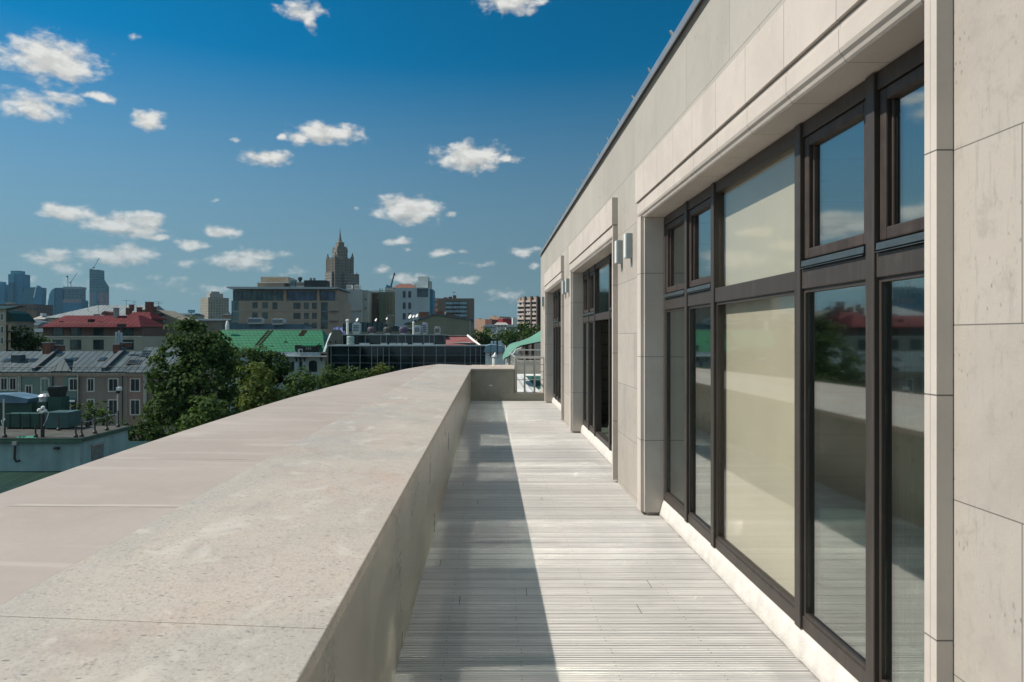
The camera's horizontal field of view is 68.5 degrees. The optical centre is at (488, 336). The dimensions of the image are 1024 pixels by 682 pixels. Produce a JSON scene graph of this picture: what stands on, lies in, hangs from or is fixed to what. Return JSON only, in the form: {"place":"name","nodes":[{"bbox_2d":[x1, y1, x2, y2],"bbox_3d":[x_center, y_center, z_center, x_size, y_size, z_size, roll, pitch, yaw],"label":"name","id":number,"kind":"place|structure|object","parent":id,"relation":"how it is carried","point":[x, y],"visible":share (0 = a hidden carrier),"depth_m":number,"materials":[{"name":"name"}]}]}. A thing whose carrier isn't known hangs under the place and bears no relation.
{"place":"outdoors","nodes":[
{"label":"outdoors","id":0,"kind":"place"},
{"bbox_2d":[0,282,7,303],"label":"skyscraper","id":1,"kind":"structure","parent":0,"point":[3,292],"depth_m":3400.44,"materials":[{"name":"blue glass"}]},
{"bbox_2d":[0,306,25,350],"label":"corner house","id":2,"kind":"structure","parent":0,"point":[5,337],"depth_m":140.00,"materials":[{"name":"beige paint"}]},
{"bbox_2d":[6,310,35,350],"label":"green gable house","id":3,"kind":"structure","parent":0,"point":[17,318],"depth_m":262.87,"materials":[{"name":"green paint"}]},
{"bbox_2d":[20,285,46,304],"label":"skyscraper","id":4,"kind":"structure","parent":0,"point":[33,295],"depth_m":3400.00,"materials":[{"name":"blue glass"}]},
{"bbox_2d":[0,342,74,394],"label":"row house","id":5,"kind":"structure","parent":0,"point":[26,371],"depth_m":105.00,"materials":[{"name":"grey paint"}]},
{"bbox_2d":[0,377,7,390],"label":"window","id":6,"kind":"structure","parent":5,"relation":"in","point":[3,380],"depth_m":104.98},
{"bbox_2d":[9,377,16,390],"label":"window","id":7,"kind":"structure","parent":5,"relation":"in","point":[12,380],"depth_m":104.95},
{"bbox_2d":[25,385,32,393],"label":"window","id":8,"kind":"structure","parent":5,"relation":"in","point":[28,388],"depth_m":104.98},
{"bbox_2d":[40,378,49,392],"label":"window","id":9,"kind":"structure","parent":5,"relation":"in","point":[44,382],"depth_m":104.98,"materials":[{"name":"glass"}]},
{"bbox_2d":[34,329,42,350],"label":"house","id":10,"kind":"structure","parent":0,"point":[39,331],"depth_m":280.00,"materials":[{"name":"beige paint"}]},
{"bbox_2d":[34,322,46,328],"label":"house","id":11,"kind":"structure","parent":0,"point":[37,325],"depth_m":302.19,"materials":[{"name":"beige paint"}]},
{"bbox_2d":[33,313,49,321],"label":"house","id":12,"kind":"structure","parent":0,"point":[41,316],"depth_m":361.86,"materials":[{"name":"white paint"}]},
{"bbox_2d":[48,288,63,314],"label":"skyscraper","id":13,"kind":"structure","parent":0,"point":[56,297],"depth_m":3400.00,"materials":[{"name":"blue glass"}]},
{"bbox_2d":[0,441,150,493],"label":"block","id":14,"kind":"structure","parent":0,"point":[10,480],"depth_m":43.55,"materials":[{"name":"concrete"}]},
{"bbox_2d":[0,392,38,425],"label":"tarp roof unit","id":15,"kind":"structure","parent":14,"relation":"on","point":[20,402],"depth_m":52.40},
{"bbox_2d":[37,393,48,411],"bbox_3d":[-30.964,5.920,52.500,1.000,3.961,1.000,0,0,0],"label":"vent stack","id":16,"kind":"object","parent":14,"relation":"on","point":[43,399],"visible":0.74,"depth_m":52.10,"materials":[{"name":"metal"}]},
{"bbox_2d":[47,386,69,411],"bbox_3d":[-30.065,5.675,52.450,0.946,4.450,1.100,0,0,0],"label":"vent stack","id":17,"kind":"object","parent":14,"relation":"on","point":[58,399],"visible":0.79,"depth_m":52.00,"materials":[{"name":"metal"}]},
{"bbox_2d":[0,426,130,470],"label":"service block","id":18,"kind":"structure","parent":14,"relation":"on","point":[63,449],"depth_m":45.00,"materials":[{"name":"paint"}]},
{"bbox_2d":[0,399,4,433],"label":"mast","id":19,"kind":"object","parent":18,"relation":"on","point":[3,416],"visible":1,"depth_m":45.36,"materials":[{"name":"metal"}]},
{"bbox_2d":[5,410,80,428],"bbox_3d":[-29.647,5.490,49.800,4.347,1.120,1.600,0,0,0],"label":"duct","id":20,"kind":"object","parent":18,"relation":"on","point":[68,419],"visible":0.92,"depth_m":49.30,"materials":[{"name":"metal"}]},
{"bbox_2d":[37,406,48,436],"bbox_3d":[-26.831,5.100,45.240,0.723,1.900,0.340,0,0,0],"label":"lamp mast","id":21,"kind":"object","parent":18,"relation":"on","point":[42,413],"visible":1,"depth_m":45.19,"materials":[{"name":"metal"}]},
{"bbox_2d":[91,443,103,461],"bbox_3d":[-24.480,7.425,47.000,0.039,1.350,1.400,0,0,0],"label":"door","id":22,"kind":"structure","parent":18,"relation":"in","point":[97,452],"depth_m":46.94,"materials":[{"name":"metal"}]},
{"bbox_2d":[89,269,108,306],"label":"skyscraper","id":23,"kind":"structure","parent":0,"point":[98,288],"depth_m":3400.00,"materials":[{"name":"glass"}]},
{"bbox_2d":[44,305,163,322],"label":"silver roof building","id":24,"kind":"structure","parent":0,"point":[102,309],"depth_m":233.49,"materials":[{"name":"beige paint"}]},
{"bbox_2d":[116,387,121,410],"bbox_3d":[-25.000,4.720,50.700,0.300,2.660,0.400,0,0,0],"label":"pole camera","id":25,"kind":"object","parent":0,"point":[118,389],"visible":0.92,"depth_m":50.75,"materials":[{"name":"metal"}]},
{"bbox_2d":[126,302,197,346],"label":"gabled house","id":26,"kind":"structure","parent":0,"point":[170,316],"depth_m":200.00,"materials":[{"name":"grey paint"}]},
{"bbox_2d":[125,347,207,440],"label":"row house","id":27,"kind":"structure","parent":0,"point":[138,396],"depth_m":105.00,"materials":[{"name":"grey paint"}]},
{"bbox_2d":[130,378,139,391],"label":"window","id":28,"kind":"structure","parent":27,"relation":"in","point":[134,382],"depth_m":104.98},
{"bbox_2d":[130,399,139,414],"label":"window","id":29,"kind":"structure","parent":27,"relation":"in","point":[134,403],"depth_m":104.98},
{"bbox_2d":[180,313,203,318],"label":"block","id":30,"kind":"structure","parent":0,"point":[199,316],"depth_m":466.35,"materials":[{"name":"beige paint"}]},
{"bbox_2d":[195,319,230,376],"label":"block","id":31,"kind":"structure","parent":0,"point":[216,325],"depth_m":330.00,"materials":[{"name":"beige paint"}]},
{"bbox_2d":[200,291,228,318],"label":"slab hotel","id":32,"kind":"structure","parent":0,"point":[214,304],"depth_m":907.17,"materials":[{"name":"concrete"}]},
{"bbox_2d":[222,323,312,353],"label":"blue grey roof block","id":33,"kind":"structure","parent":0,"point":[263,326],"depth_m":200.00,"materials":[{"name":"metal"}]},
{"bbox_2d":[247,318,263,323],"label":"rooftop unit","id":34,"kind":"object","parent":33,"relation":"on","point":[255,320],"visible":1,"depth_m":198.50,"materials":[{"name":"metal"}]},
{"bbox_2d":[272,318,285,324],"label":"rooftop unit","id":35,"kind":"object","parent":33,"relation":"on","point":[278,321],"visible":1,"depth_m":198.60,"materials":[{"name":"metal"}]},
{"bbox_2d":[325,232,358,288],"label":"pinnacled tower","id":36,"kind":"structure","parent":0,"point":[339,272],"depth_m":1058.61,"materials":[{"name":"stone"}]},
{"bbox_2d":[0,0,692,328],"label":"sky","id":37,"kind":"structure","parent":0,"point":[191,149],"materials":[{"name":"blue"}]},
{"bbox_2d":[345,289,371,322],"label":"blank white block","id":38,"kind":"structure","parent":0,"point":[360,300],"depth_m":300.00,"materials":[{"name":"concrete"}]},
{"bbox_2d":[343,315,412,333],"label":"rooftop hvac equipment","id":39,"kind":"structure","parent":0,"point":[379,326],"depth_m":149.50,"materials":[{"name":"beige paint"}]},
{"bbox_2d":[370,287,394,324],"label":"scaffolded block","id":40,"kind":"structure","parent":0,"point":[383,305],"depth_m":310.00,"materials":[{"name":"concrete"}]},
{"bbox_2d":[359,343,433,344],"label":"rooflight strip","id":41,"kind":"object","parent":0,"point":[398,343],"visible":1,"depth_m":120.50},
{"bbox_2d":[327,334,484,384],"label":"glass building","id":42,"kind":"structure","parent":0,"point":[467,349],"depth_m":115.00,"materials":[{"name":"black glass"}]},
{"bbox_2d":[347,336,354,344],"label":"water tank","id":43,"kind":"object","parent":42,"relation":"on","point":[350,340],"visible":1,"depth_m":118.47,"materials":[{"name":"metal"}]},
{"bbox_2d":[352,322,360,333],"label":"rooftop unit","id":44,"kind":"object","parent":42,"relation":"on","point":[356,327],"visible":0.98,"depth_m":127.00,"materials":[{"name":"metal"}]},
{"bbox_2d":[422,322,427,333],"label":"rooftop unit","id":45,"kind":"object","parent":42,"relation":"on","point":[424,327],"visible":0.96,"depth_m":127.50,"materials":[{"name":"metal"}]},
{"bbox_2d":[404,311,473,337],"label":"olive gable hall","id":46,"kind":"structure","parent":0,"point":[451,325],"depth_m":175.00,"materials":[{"name":"green stone"}]},
{"bbox_2d":[475,318,493,343],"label":"skyline block","id":47,"kind":"structure","parent":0,"point":[479,323],"depth_m":640.21,"materials":[{"name":"concrete"}]},
{"bbox_2d":[483,324,495,343],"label":"house","id":48,"kind":"structure","parent":0,"point":[493,328],"depth_m":330.00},
{"bbox_2d":[483,341,504,364],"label":"blue roof house","id":49,"kind":"structure","parent":0,"point":[490,350],"depth_m":60.00,"materials":[{"name":"white paint"}]},
{"bbox_2d":[491,352,498,364],"bbox_3d":[0.345,1.734,40.000,0.440,1.842,0.429,0,0,0],"label":"conical vent","id":50,"kind":"object","parent":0,"point":[494,356],"visible":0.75,"depth_m":39.87,"materials":[{"name":"metal"}]},
{"bbox_2d":[494,322,507,364],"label":"house","id":51,"kind":"structure","parent":0,"point":[501,325],"depth_m":420.00,"materials":[{"name":"concrete"}]},
{"bbox_2d":[517,296,540,359],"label":"banded tower block","id":52,"kind":"structure","parent":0,"point":[528,309],"depth_m":358.46,"materials":[{"name":"white paint"}]},
{"bbox_2d":[517,342,540,373],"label":"planter wall","id":53,"kind":"structure","parent":0,"point":[536,353],"depth_m":32.60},
{"bbox_2d":[517,374,540,391],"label":"terrace floor","id":54,"kind":"structure","parent":0,"point":[529,386],"depth_m":25.31,"materials":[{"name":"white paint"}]},
{"bbox_2d":[506,352,516,391],"bbox_3d":[0.710,1.057,24.850,0.052,1.086,11.348,0,0,0],"label":"railing","id":55,"kind":"object","parent":54,"relation":"on","point":[511,358],"visible":0.19,"depth_m":22.01,"materials":[{"name":"metal"}]},
{"bbox_2d":[502,331,540,364],"bbox_3d":[1.925,0.325,25.865,2.850,2.550,3.730,0,0,0],"label":"mint canopy","id":56,"kind":"object","parent":54,"relation":"on","point":[533,339],"visible":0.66,"depth_m":26.22,"materials":[{"name":"fabric"}]},
{"bbox_2d":[517,349,540,372],"bbox_3d":[3.450,1.057,31.200,5.148,1.086,0.052,0,0,0],"label":"railing","id":57,"kind":"object","parent":54,"relation":"on","point":[529,360],"depth_m":31.19,"materials":[{"name":"metal"}]},
{"bbox_2d":[526,376,540,388],"bbox_3d":[5.250,1.595,26.800,7.500,0.015,7.600,0,0,0],"label":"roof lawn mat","id":58,"kind":"object","parent":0,"point":[537,384],"visible":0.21,"depth_m":26.74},
{"bbox_2d":[539,0,1023,681],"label":"stone building","id":59,"kind":"structure","parent":0,"point":[785,374],"depth_m":3.75,"materials":[{"name":"stone"}]},
{"bbox_2d":[0,364,543,681],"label":"parapet wall","id":60,"kind":"structure","parent":59,"relation":"on","point":[288,539],"depth_m":2.99,"materials":[{"name":"stone"}]},
{"bbox_2d":[514,356,543,391],"bbox_3d":[1.030,0.947,18.950,0.788,0.906,0.052,0,0,0],"label":"railing","id":61,"kind":"object","parent":60,"relation":"on","point":[525,364],"visible":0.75,"depth_m":18.94,"materials":[{"name":"metal"}]},
{"bbox_2d":[552,288,560,411],"bbox_3d":[1.588,0.265,16.210,0.134,2.667,4.020,0,0,0],"label":"window","id":62,"kind":"structure","parent":59,"relation":"in","point":[556,400],"depth_m":17.36,"materials":[{"name":"brown metal"}]},
{"bbox_2d":[565,278,569,292],"bbox_3d":[1.381,-0.858,13.197,0.071,0.335,0.095,0,0,0],"label":"wall lamp","id":63,"kind":"object","parent":59,"relation":"attached to","point":[567,285],"visible":1,"depth_m":13.15,"materials":[{"name":"metal"}]},
{"bbox_2d":[581,253,611,464],"bbox_3d":[1.587,0.265,10.410,0.135,2.667,4.180,0,0,0],"label":"window","id":64,"kind":"structure","parent":59,"relation":"in","point":[597,280],"depth_m":11.03,"materials":[{"name":"brown metal"}]},
{"bbox_2d":[397,671,809,671],"bbox_3d":[0.630,1.661,7.145,2.180,0.078,23.290,0,0,0],"label":"terrace bed","id":65,"kind":"object","parent":59,"relation":"on","point":[603,671],"depth_m":3.64,"materials":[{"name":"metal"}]},
{"bbox_2d":[393,401,819,681],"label":"terrace floor","id":66,"kind":"structure","parent":65,"relation":"on","point":[553,547],"depth_m":4.83,"materials":[{"name":"wood"}]},
{"bbox_2d":[615,240,622,271],"bbox_3d":[1.381,-0.858,7.987,0.071,0.335,0.095,0,0,0],"label":"wall lamp","id":67,"kind":"object","parent":59,"relation":"attached to","point":[618,251],"visible":1,"depth_m":7.94,"materials":[{"name":"metal"}]},
{"bbox_2d":[624,233,631,266],"bbox_3d":[1.381,-0.858,7.447,0.071,0.335,0.095,0,0,0],"label":"wall lamp","id":68,"kind":"object","parent":59,"relation":"attached to","point":[627,245],"visible":1,"depth_m":7.40,"materials":[{"name":"metal"}]},
{"bbox_2d":[659,41,923,681],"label":"window","id":69,"kind":"structure","parent":59,"relation":"in","point":[770,267],"depth_m":3.76,"materials":[{"name":"brown metal"}]},
{"bbox_3d":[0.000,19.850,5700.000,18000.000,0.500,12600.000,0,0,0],"label":"ground","id":70,"kind":"structure","parent":0,"visible":0},
{"bbox_2d":[8,271,29,303],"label":"skyscraper","id":71,"kind":"structure","parent":70,"relation":"on","point":[18,282],"depth_m":3404.00,"materials":[{"name":"blue glass"}]},
{"bbox_2d":[11,325,36,350],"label":"broadleaf tree","id":72,"kind":"object","parent":70,"relation":"on","point":[15,334],"visible":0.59,"depth_m":148.99,"materials":[{"name":"green plant"}]},
{"bbox_2d":[0,302,52,317],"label":"brick office","id":73,"kind":"structure","parent":70,"relation":"on","point":[34,310],"depth_m":620.00,"materials":[{"name":"brick"}]},
{"bbox_2d":[18,331,50,350],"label":"broadleaf tree","id":74,"kind":"object","parent":70,"relation":"on","point":[34,343],"visible":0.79,"depth_m":149.35,"materials":[{"name":"green plant"}]},
{"bbox_2d":[63,287,87,312],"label":"skyscraper","id":75,"kind":"structure","parent":70,"relation":"on","point":[74,299],"depth_m":3400.00,"materials":[{"name":"blue glass"}]},
{"bbox_2d":[77,401,97,425],"bbox_3d":[-28.522,12.105,53.520,1.431,15.193,1.503,0,0,19],"label":"roof plant","id":76,"kind":"object","parent":70,"relation":"on","point":[90,409],"visible":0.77,"depth_m":53.37,"materials":[{"name":"green plant"}]},
{"bbox_2d":[50,342,141,425],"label":"row house","id":77,"kind":"structure","parent":70,"relation":"on","point":[98,377],"depth_m":105.00,"materials":[{"name":"beige paint"}]},
{"bbox_2d":[69,378,76,390],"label":"window","id":78,"kind":"structure","parent":77,"relation":"in","point":[72,381],"depth_m":104.62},
{"bbox_2d":[87,378,94,391],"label":"window","id":79,"kind":"structure","parent":77,"relation":"in","point":[90,381],"depth_m":104.95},
{"bbox_2d":[108,399,116,414],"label":"window","id":80,"kind":"structure","parent":77,"relation":"in","point":[111,402],"depth_m":104.98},
{"bbox_2d":[108,378,118,391],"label":"window","id":81,"kind":"structure","parent":77,"relation":"in","point":[113,383],"depth_m":104.98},
{"bbox_2d":[115,324,125,344],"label":"panel antenna","id":82,"kind":"object","parent":77,"relation":"on","point":[118,336],"visible":1,"depth_m":109.30,"materials":[{"name":"metal"}]},
{"bbox_2d":[91,400,114,425],"bbox_3d":[-27.458,12.094,53.509,1.547,15.216,1.717,0,0,28],"label":"roof plant","id":83,"kind":"object","parent":70,"relation":"on","point":[102,411],"visible":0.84,"depth_m":53.47,"materials":[{"name":"green plant"}]},
{"bbox_2d":[38,308,171,350],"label":"red roof house","id":84,"kind":"structure","parent":70,"relation":"on","point":[95,332],"depth_m":170.05,"materials":[{"name":"beige paint"}]},
{"bbox_2d":[53,328,62,335],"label":"window","id":85,"kind":"structure","parent":84,"relation":"in","point":[56,331],"depth_m":170.03,"materials":[{"name":"glass"}]},
{"bbox_2d":[70,328,80,335],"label":"window","id":86,"kind":"structure","parent":84,"relation":"in","point":[73,331],"depth_m":170.03,"materials":[{"name":"glass"}]},
{"bbox_2d":[70,340,80,349],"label":"window","id":87,"kind":"structure","parent":84,"relation":"in","point":[74,344],"depth_m":169.98,"materials":[{"name":"glass"}]},
{"bbox_2d":[93,328,103,335],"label":"window","id":88,"kind":"structure","parent":84,"relation":"in","point":[96,331],"depth_m":170.03,"materials":[{"name":"glass"}]},
{"bbox_2d":[93,340,103,349],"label":"window","id":89,"kind":"structure","parent":84,"relation":"in","point":[97,344],"depth_m":169.98,"materials":[{"name":"glass"}]},
{"bbox_2d":[123,328,133,335],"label":"window","id":90,"kind":"structure","parent":84,"relation":"in","point":[126,331],"depth_m":170.03,"materials":[{"name":"glass"}]},
{"bbox_2d":[123,340,133,349],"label":"window","id":91,"kind":"structure","parent":84,"relation":"in","point":[127,347],"depth_m":169.98,"materials":[{"name":"glass"}]},
{"bbox_2d":[129,312,166,323],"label":"red roof penthouse","id":92,"kind":"object","parent":84,"relation":"on","point":[155,317],"visible":0.1,"depth_m":188.76,"materials":[{"name":"metal"}]},
{"bbox_2d":[121,416,178,440],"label":"broadleaf tree","id":93,"kind":"object","parent":70,"relation":"on","point":[153,433],"visible":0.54,"depth_m":65.46,"materials":[{"name":"green plant"}]},
{"bbox_2d":[139,315,242,431],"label":"broadleaf tree","id":94,"kind":"object","parent":70,"relation":"on","point":[178,389],"visible":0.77,"depth_m":76.56,"materials":[{"name":"green plant"}]},
{"bbox_2d":[175,392,233,432],"bbox_3d":[-23.388,12.127,62.238,5.155,15.152,4.968,0,0,-29],"label":"broadleaf tree","id":95,"kind":"object","parent":70,"relation":"on","point":[205,413],"visible":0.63,"depth_m":60.91,"materials":[{"name":"green plant"}]},
{"bbox_2d":[212,344,294,415],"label":"broadleaf tree","id":96,"kind":"object","parent":70,"relation":"on","point":[257,356],"visible":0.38,"depth_m":86.86,"materials":[{"name":"green plant"}]},
{"bbox_2d":[233,360,285,411],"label":"broadleaf tree","id":97,"kind":"object","parent":70,"relation":"on","point":[250,399],"visible":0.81,"depth_m":69.16,"materials":[{"name":"green plant"}]},
{"bbox_2d":[217,329,328,411],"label":"green roof mansion","id":98,"kind":"structure","parent":70,"relation":"on","point":[301,347],"depth_m":152.30,"materials":[{"name":"metal"}]},
{"bbox_2d":[309,360,316,371],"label":"arched window","id":99,"kind":"structure","parent":98,"relation":"in","point":[312,364],"depth_m":149.94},
{"bbox_2d":[271,385,300,400],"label":"broadleaf tree","id":100,"kind":"object","parent":70,"relation":"on","point":[289,389],"visible":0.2,"depth_m":81.72,"materials":[{"name":"green plant"}]},
{"bbox_2d":[226,277,350,353],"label":"glass top office","id":101,"kind":"structure","parent":70,"relation":"on","point":[326,310],"depth_m":260.00,"materials":[{"name":"beige stone"}]},
{"bbox_2d":[304,278,329,286],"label":"plant screen","id":102,"kind":"object","parent":101,"relation":"on","point":[314,282],"visible":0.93,"depth_m":265.00,"materials":[{"name":"metal"}]},
{"bbox_2d":[284,365,326,395],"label":"broadleaf tree","id":103,"kind":"object","parent":70,"relation":"on","point":[308,385],"visible":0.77,"depth_m":83.17,"materials":[{"name":"green plant"}]},
{"bbox_2d":[305,363,356,389],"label":"broadleaf tree","id":104,"kind":"object","parent":70,"relation":"on","point":[330,377],"visible":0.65,"depth_m":89.21,"materials":[{"name":"green plant"}]},
{"bbox_2d":[323,329,341,375],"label":"pointed gable house","id":105,"kind":"structure","parent":70,"relation":"on","point":[335,337],"depth_m":146.00,"materials":[{"name":"grey paint"}]},
{"bbox_2d":[338,365,376,381],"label":"broadleaf tree","id":106,"kind":"object","parent":70,"relation":"on","point":[362,374],"visible":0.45,"depth_m":91.53,"materials":[{"name":"green plant"}]},
{"bbox_2d":[371,362,394,374],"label":"broadleaf tree","id":107,"kind":"object","parent":70,"relation":"on","point":[383,368],"visible":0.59,"depth_m":95.58,"materials":[{"name":"green plant"}]},
{"bbox_2d":[393,276,434,326],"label":"white office","id":108,"kind":"structure","parent":70,"relation":"on","point":[412,299],"depth_m":290.00,"materials":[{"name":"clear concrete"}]},
{"bbox_2d":[435,295,473,328],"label":"brown apartments","id":109,"kind":"structure","parent":70,"relation":"on","point":[461,307],"depth_m":430.00,"materials":[{"name":"brick"}]},
{"bbox_2d":[473,326,492,344],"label":"broadleaf tree","id":110,"kind":"object","parent":70,"relation":"on","point":[477,333],"visible":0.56,"depth_m":229.22,"materials":[{"name":"green plant"}]},
{"bbox_2d":[477,328,510,344],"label":"broadleaf tree","id":111,"kind":"object","parent":70,"relation":"on","point":[487,339],"visible":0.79,"depth_m":189.01,"materials":[{"name":"green plant"}]},
{"bbox_2d":[493,325,522,347],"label":"broadleaf tree","id":112,"kind":"object","parent":70,"relation":"on","point":[513,339],"visible":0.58,"depth_m":209.25,"materials":[{"name":"green plant"}]},
{"bbox_2d":[508,321,538,359],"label":"broadleaf tree","id":113,"kind":"object","parent":70,"relation":"on","point":[524,326],"visible":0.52,"depth_m":228.90,"materials":[{"name":"green plant"}]},
{"bbox_2d":[521,323,540,340],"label":"broadleaf tree","id":114,"kind":"object","parent":70,"relation":"on","point":[529,330],"visible":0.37,"depth_m":199.84,"materials":[{"name":"green plant"}]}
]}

